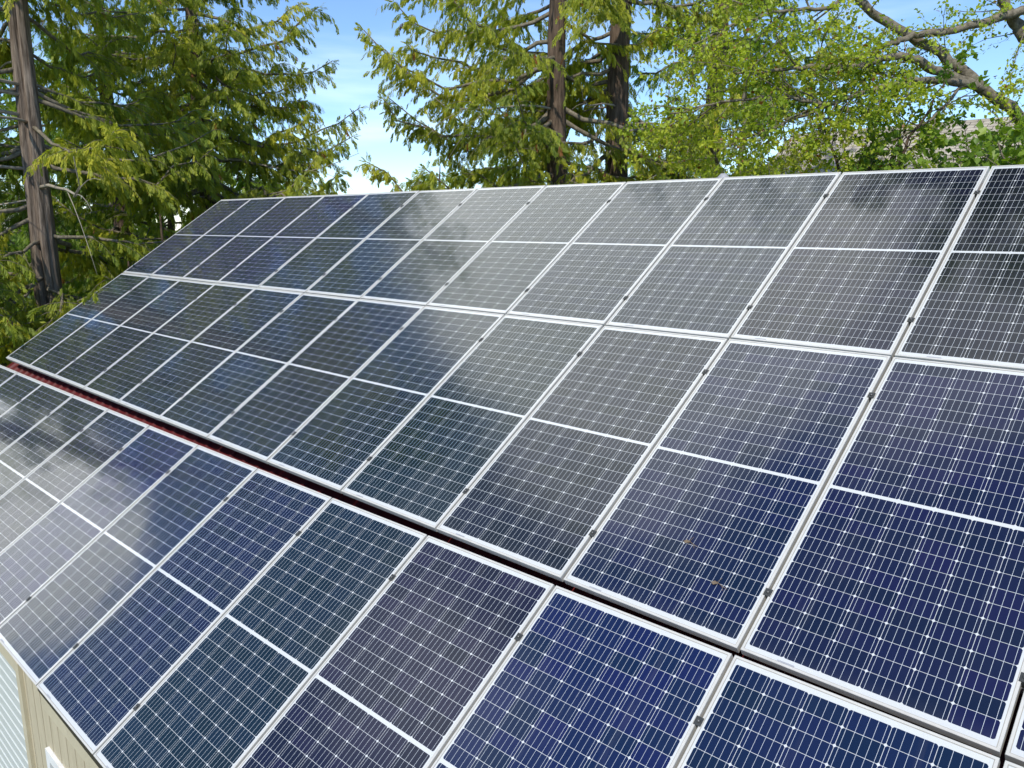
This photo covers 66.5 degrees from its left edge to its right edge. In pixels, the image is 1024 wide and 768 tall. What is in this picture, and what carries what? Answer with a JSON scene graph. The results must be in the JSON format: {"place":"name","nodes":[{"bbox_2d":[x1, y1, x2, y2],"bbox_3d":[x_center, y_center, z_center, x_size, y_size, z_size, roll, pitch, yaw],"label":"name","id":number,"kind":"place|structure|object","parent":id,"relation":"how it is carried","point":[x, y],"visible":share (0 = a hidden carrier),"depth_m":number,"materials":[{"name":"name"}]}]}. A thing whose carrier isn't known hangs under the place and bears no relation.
{"place":"outdoors","nodes":[
{"label":"outdoors","id":0,"kind":"place"},
{"bbox_2d":[0,0,1023,230],"label":"sky","id":1,"kind":"structure","parent":0,"point":[352,90],"materials":[{"name":"blue"}]},
{"bbox_2d":[770,117,1021,174],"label":"shingled house","id":2,"kind":"structure","parent":0,"point":[972,127],"depth_m":20.78,"materials":[{"name":"grey"}]},
{"label":"ground","id":3,"kind":"structure","parent":0,"visible":0},
{"bbox_2d":[0,59,43,296],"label":"cedar tree","id":4,"kind":"object","parent":3,"relation":"on","point":[5,180],"visible":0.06,"depth_m":15.27,"materials":[{"name":"green plant"}]},
{"bbox_2d":[0,267,50,366],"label":"young cedar","id":5,"kind":"object","parent":3,"relation":"on","point":[14,317],"visible":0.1,"depth_m":11.59,"materials":[{"name":"green plant"}]},
{"bbox_2d":[0,73,111,281],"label":"distant cedar","id":6,"kind":"object","parent":3,"relation":"on","point":[15,239],"visible":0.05,"depth_m":21.94,"materials":[{"name":"green plant"}]},
{"bbox_2d":[0,38,180,295],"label":"distant cedar","id":7,"kind":"object","parent":3,"relation":"on","point":[52,136],"depth_m":23.81,"materials":[{"name":"green plant"}]},
{"bbox_2d":[85,261,129,296],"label":"young cedar","id":8,"kind":"object","parent":3,"relation":"on","point":[107,279],"visible":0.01,"depth_m":13.15,"materials":[{"name":"green plant"}]},
{"bbox_2d":[0,0,231,364],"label":"cedar tree","id":9,"kind":"object","parent":3,"relation":"on","point":[34,209],"visible":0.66,"depth_m":12.94,"materials":[{"name":"green plant"}]},
{"bbox_2d":[0,0,234,321],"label":"cedar tree","id":10,"kind":"object","parent":3,"relation":"on","point":[67,286],"visible":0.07,"depth_m":18.93,"materials":[{"name":"green plant"}]},
{"bbox_2d":[107,214,163,272],"bbox_3d":[-6.358,-0.197,15.169,3.602,6.072,3.710,-4,12,-21],"label":"young cedar","id":11,"kind":"object","parent":3,"relation":"on","point":[132,235],"depth_m":14.42,"materials":[{"name":"green plant"}]},
{"bbox_2d":[104,69,235,239],"bbox_3d":[-12.083,-4.778,27.259,7.599,11.941,7.954,11,16,42],"label":"distant cedar","id":12,"kind":"object","parent":3,"relation":"on","point":[168,224],"visible":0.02,"depth_m":26.93,"materials":[{"name":"green plant"}]},
{"bbox_2d":[0,0,368,324],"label":"cedar tree","id":13,"kind":"object","parent":3,"relation":"on","point":[190,56],"visible":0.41,"depth_m":16.33,"materials":[{"name":"green plant"}]},
{"bbox_2d":[213,117,306,195],"bbox_3d":[-9.714,-4.629,29.222,7.714,11.014,6.569,11,16,42],"label":"distant cedar","id":14,"kind":"object","parent":3,"relation":"on","point":[239,186],"visible":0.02,"depth_m":28.56,"materials":[{"name":"green plant"}]},
{"bbox_2d":[404,167,474,189],"bbox_3d":[-2.764,-4.253,32.933,7.097,9.625,8.706,-5,13,-23],"label":"distant cedar","id":15,"kind":"object","parent":3,"relation":"on","point":[440,176],"depth_m":31.76,"materials":[{"name":"green plant"}]},
{"bbox_2d":[476,142,546,187],"bbox_3d":[0.378,-5.090,30.404,8.055,10.568,7.615,1,12,6],"label":"distant cedar","id":16,"kind":"object","parent":3,"relation":"on","point":[499,164],"depth_m":30.03,"materials":[{"name":"green plant"}]},
{"bbox_2d":[0,356,1023,767],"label":"metal roofed building","id":17,"kind":"structure","parent":3,"relation":"on","point":[36,730],"depth_m":6.35,"materials":[{"name":"red metal"}]},
{"bbox_2d":[0,365,17,385],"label":"solar panel","id":18,"kind":"object","parent":17,"relation":"attached to","point":[6,373],"visible":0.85,"depth_m":10.14,"materials":[{"name":"glass"}]},
{"bbox_2d":[0,643,35,767],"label":"roll up door","id":19,"kind":"structure","parent":17,"relation":"in","point":[16,745],"depth_m":7.23,"materials":[{"name":"paint"}]},
{"bbox_2d":[0,372,42,415],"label":"solar panel","id":20,"kind":"object","parent":17,"relation":"attached to","point":[18,387],"visible":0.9,"depth_m":9.53,"materials":[{"name":"blue glass"}]},
{"bbox_2d":[0,383,73,452],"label":"solar panel","id":21,"kind":"object","parent":17,"relation":"attached to","point":[30,411],"visible":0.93,"depth_m":8.80,"materials":[{"name":"blue glass"}]},
{"bbox_2d":[0,395,107,497],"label":"solar panel","id":22,"kind":"object","parent":17,"relation":"attached to","point":[24,456],"visible":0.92,"depth_m":8.07,"materials":[{"name":"blue glass"}]},
{"bbox_2d":[45,747,63,767],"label":"window","id":23,"kind":"structure","parent":17,"relation":"in","point":[52,761],"depth_m":6.12,"materials":[{"name":"white paint"}]},
{"bbox_2d":[0,409,149,553],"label":"solar panel","id":24,"kind":"object","parent":17,"relation":"attached to","point":[34,497],"visible":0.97,"depth_m":7.32,"materials":[{"name":"grey glass"}]},
{"bbox_2d":[6,273,148,368],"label":"solar panel","id":25,"kind":"object","parent":17,"relation":"attached to","point":[48,338],"visible":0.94,"depth_m":10.90,"materials":[{"name":"blue glass"}]},
{"bbox_2d":[0,426,197,625],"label":"solar panel","id":26,"kind":"object","parent":17,"relation":"attached to","point":[46,549],"visible":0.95,"depth_m":6.55,"materials":[{"name":"blue glass"}]},
{"bbox_2d":[28,276,180,377],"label":"solar panel","id":27,"kind":"object","parent":17,"relation":"attached to","point":[67,351],"visible":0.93,"depth_m":10.23,"materials":[{"name":"blue glass"}]},
{"bbox_2d":[0,445,257,685],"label":"solar panel","id":28,"kind":"object","parent":17,"relation":"attached to","point":[57,619],"visible":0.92,"depth_m":5.82,"materials":[{"name":"blue glass"}]},
{"bbox_2d":[53,280,215,390],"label":"solar panel","id":29,"kind":"object","parent":17,"relation":"attached to","point":[90,365],"visible":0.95,"depth_m":9.55,"materials":[{"name":"blue glass"}]},
{"bbox_2d":[83,283,255,404],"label":"solar panel","id":30,"kind":"object","parent":17,"relation":"attached to","point":[126,374],"visible":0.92,"depth_m":8.88,"materials":[{"name":"blue glass"}]},
{"bbox_2d":[36,468,331,754],"bbox_3d":[-2.148,1.381,5.215,1.009,0.051,1.979,10,49,42],"label":"solar panel","id":31,"kind":"object","parent":17,"relation":"attached to","point":[104,679],"visible":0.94,"depth_m":5.13,"materials":[{"name":"blue glass"}]},
{"bbox_2d":[123,198,251,275],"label":"solar panel","id":32,"kind":"object","parent":17,"relation":"attached to","point":[173,246],"visible":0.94,"depth_m":11.87,"materials":[{"name":"blue glass"}]},
{"bbox_2d":[118,287,303,420],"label":"solar panel","id":33,"kind":"object","parent":17,"relation":"attached to","point":[167,385],"visible":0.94,"depth_m":8.21,"materials":[{"name":"blue glass"}]},
{"bbox_2d":[151,197,285,279],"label":"solar panel","id":34,"kind":"object","parent":17,"relation":"attached to","point":[194,255],"visible":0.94,"depth_m":11.19,"materials":[{"name":"blue glass"}]},
{"bbox_2d":[182,195,324,282],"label":"solar panel","id":35,"kind":"object","parent":17,"relation":"attached to","point":[236,251],"visible":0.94,"depth_m":10.52,"materials":[{"name":"blue glass"}]},
{"bbox_2d":[158,293,358,439],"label":"solar panel","id":36,"kind":"object","parent":17,"relation":"attached to","point":[212,401],"visible":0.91,"depth_m":7.52,"materials":[{"name":"blue glass"}]},
{"bbox_2d":[93,498,427,767],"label":"solar panel","id":37,"kind":"object","parent":17,"relation":"attached to","point":[228,689],"visible":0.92,"depth_m":4.51,"materials":[{"name":"blue glass"}]},
{"bbox_2d":[217,193,368,287],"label":"solar panel","id":38,"kind":"object","parent":17,"relation":"attached to","point":[271,257],"visible":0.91,"depth_m":9.84,"materials":[{"name":"blue glass"}]},
{"bbox_2d":[207,299,424,463],"bbox_3d":[-1.701,-0.110,6.909,1.010,0.052,1.979,11,49,42],"label":"solar panel","id":39,"kind":"object","parent":17,"relation":"attached to","point":[275,413],"visible":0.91,"depth_m":6.84,"materials":[{"name":"blue glass"}]},
{"bbox_2d":[258,191,419,292],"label":"solar panel","id":40,"kind":"object","parent":17,"relation":"attached to","point":[311,264],"visible":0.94,"depth_m":9.17,"materials":[{"name":"blue glass"}]},
{"bbox_2d":[267,306,504,493],"bbox_3d":[-0.975,0.028,6.236,1.010,0.052,1.979,11,49,42],"label":"solar panel","id":41,"kind":"object","parent":17,"relation":"attached to","point":[340,438],"visible":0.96,"depth_m":6.16,"materials":[{"name":"blue glass"}]},
{"bbox_2d":[306,188,477,298],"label":"solar panel","id":42,"kind":"object","parent":17,"relation":"attached to","point":[360,270],"visible":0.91,"depth_m":8.49,"materials":[{"name":"blue glass"}]},
{"bbox_2d":[238,535,554,767],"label":"solar panel","id":43,"kind":"object","parent":17,"relation":"attached to","point":[404,674],"visible":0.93,"depth_m":3.99,"materials":[{"name":"blue glass"}]},
{"bbox_2d":[361,185,545,305],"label":"solar panel","id":44,"kind":"object","parent":17,"relation":"attached to","point":[436,261],"visible":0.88,"depth_m":7.81,"materials":[{"name":"grey glass"}]},
{"bbox_2d":[341,314,602,531],"bbox_3d":[-0.248,0.166,5.563,1.010,0.051,1.979,11,49,42],"label":"solar panel","id":45,"kind":"object","parent":17,"relation":"attached to","point":[431,460],"visible":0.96,"depth_m":5.48,"materials":[{"name":"blue glass"}]},
{"bbox_2d":[427,182,625,314],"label":"solar panel","id":46,"kind":"object","parent":17,"relation":"attached to","point":[504,269],"visible":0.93,"depth_m":7.13,"materials":[{"name":"grey glass"}]},
{"bbox_2d":[431,585,732,767],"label":"solar panel","id":47,"kind":"object","parent":17,"relation":"attached to","point":[578,681],"visible":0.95,"depth_m":3.47,"materials":[{"name":"blue glass"}]},
{"bbox_2d":[436,326,727,581],"bbox_3d":[0.479,0.304,4.890,1.010,0.052,1.979,11,49,42],"label":"solar panel","id":48,"kind":"object","parent":17,"relation":"attached to","point":[544,493],"visible":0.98,"depth_m":4.80,"materials":[{"name":"grey glass"}]},
{"bbox_2d":[507,178,722,326],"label":"solar panel","id":49,"kind":"object","parent":17,"relation":"attached to","point":[599,268],"visible":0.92,"depth_m":6.46,"materials":[{"name":"grey glass"}]},
{"bbox_2d":[717,173,728,177],"bbox_3d":[2.433,-1.922,9.086,0.199,1.020,0.199,11,16,42],"label":"roof vent","id":50,"kind":"object","parent":17,"relation":"on","point":[722,175],"visible":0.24,"depth_m":8.95,"materials":[{"name":"grey metal"}]},
{"bbox_2d":[606,172,840,339],"bbox_3d":[1.618,-1.019,5.849,1.010,0.051,1.979,11,50,42],"label":"solar panel","id":51,"kind":"object","parent":17,"relation":"attached to","point":[713,269],"visible":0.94,"depth_m":5.78,"materials":[{"name":"grey glass"}]},
{"bbox_2d":[563,339,890,652],"bbox_3d":[1.206,0.442,4.217,1.010,0.051,1.979,11,49,42],"label":"solar panel","id":52,"kind":"object","parent":17,"relation":"attached to","point":[732,476],"visible":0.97,"depth_m":4.11,"materials":[{"name":"blue glass"}]},
{"bbox_2d":[711,578,725,589],"bbox_3d":[0.973,0.940,3.671,0.051,0.036,0.078,-2,12,-9],"label":"dry twig","id":53,"kind":"object","parent":52,"relation":"on","point":[713,582],"visible":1,"depth_m":3.69,"materials":[{"name":"brown wood"}]},
{"bbox_2d":[677,655,999,767],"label":"solar panel","id":54,"kind":"object","parent":17,"relation":"attached to","point":[756,715],"visible":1,"depth_m":3.00,"materials":[{"name":"blue glass"}]},
{"bbox_2d":[731,166,989,359],"bbox_3d":[2.345,-0.881,5.176,1.010,0.052,1.979,11,50,42],"label":"solar panel","id":55,"kind":"object","parent":17,"relation":"attached to","point":[858,267],"visible":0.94,"depth_m":5.09,"materials":[{"name":"grey glass"}]},
{"bbox_2d":[740,357,1023,756],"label":"solar panel","id":56,"kind":"object","parent":17,"relation":"attached to","point":[898,588],"visible":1,"depth_m":3.41,"materials":[{"name":"blue glass"}]},
{"bbox_2d":[894,165,1023,370],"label":"solar panel","id":57,"kind":"object","parent":17,"relation":"attached to","point":[970,311],"visible":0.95,"depth_m":4.49,"materials":[{"name":"black glass"}]},
{"bbox_2d":[1003,760,1023,767],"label":"solar panel","id":58,"kind":"object","parent":17,"relation":"on","point":[1007,764],"visible":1,"depth_m":2.64,"materials":[{"name":"white glass"}]},
{"bbox_2d":[1005,693,1023,766],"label":"solar panel","id":59,"kind":"object","parent":17,"relation":"attached to","point":[1014,752],"visible":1,"depth_m":2.74,"materials":[{"name":"silver glass"}]},
{"bbox_2d":[353,0,804,191],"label":"cedar tree","id":60,"kind":"object","parent":3,"relation":"on","point":[552,129],"visible":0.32,"depth_m":15.84,"materials":[{"name":"green plant"}]},
{"bbox_2d":[449,0,798,188],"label":"cedar tree","id":61,"kind":"object","parent":3,"relation":"on","point":[617,88],"visible":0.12,"depth_m":16.74,"materials":[{"name":"green plant"}]},
{"bbox_2d":[628,86,698,176],"bbox_3d":[6.126,-5.652,30.809,8.043,11.618,7.679,-2,12,-12],"label":"distant cedar","id":62,"kind":"object","parent":3,"relation":"on","point":[632,168],"depth_m":29.81,"materials":[{"name":"green plant"}]},
{"bbox_2d":[591,0,859,177],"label":"cedar tree","id":63,"kind":"object","parent":3,"relation":"on","point":[635,70],"visible":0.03,"depth_m":19.30,"materials":[{"name":"green plant"}]},
{"bbox_2d":[601,59,937,182],"bbox_3d":[3.891,-0.869,12.936,5.588,8.423,5.461,11,16,42],"label":"broadleaf tree","id":64,"kind":"object","parent":3,"relation":"on","point":[702,169],"visible":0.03,"depth_m":11.05,"materials":[{"name":"green plant"}]},
{"bbox_2d":[621,0,1023,179],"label":"broadleaf tree","id":65,"kind":"object","parent":3,"relation":"on","point":[860,61],"visible":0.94,"depth_m":9.32,"materials":[{"name":"green plant"}]},
{"bbox_2d":[782,35,995,174],"bbox_3d":[4.535,-0.195,10.260,2.324,8.042,2.077,-5,13,-23],"label":"sapling","id":66,"kind":"object","parent":3,"relation":"on","point":[939,140],"visible":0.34,"depth_m":9.36,"materials":[{"name":"green plant"}]},
{"bbox_2d":[925,107,1023,167],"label":"sapling","id":67,"kind":"object","parent":3,"relation":"on","point":[996,137],"visible":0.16,"depth_m":9.95,"materials":[{"name":"green plant"}]},
{"bbox_2d":[939,119,1023,168],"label":"sapling","id":68,"kind":"object","parent":3,"relation":"on","point":[1014,155],"visible":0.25,"depth_m":8.40,"materials":[{"name":"green plant"}]}
]}

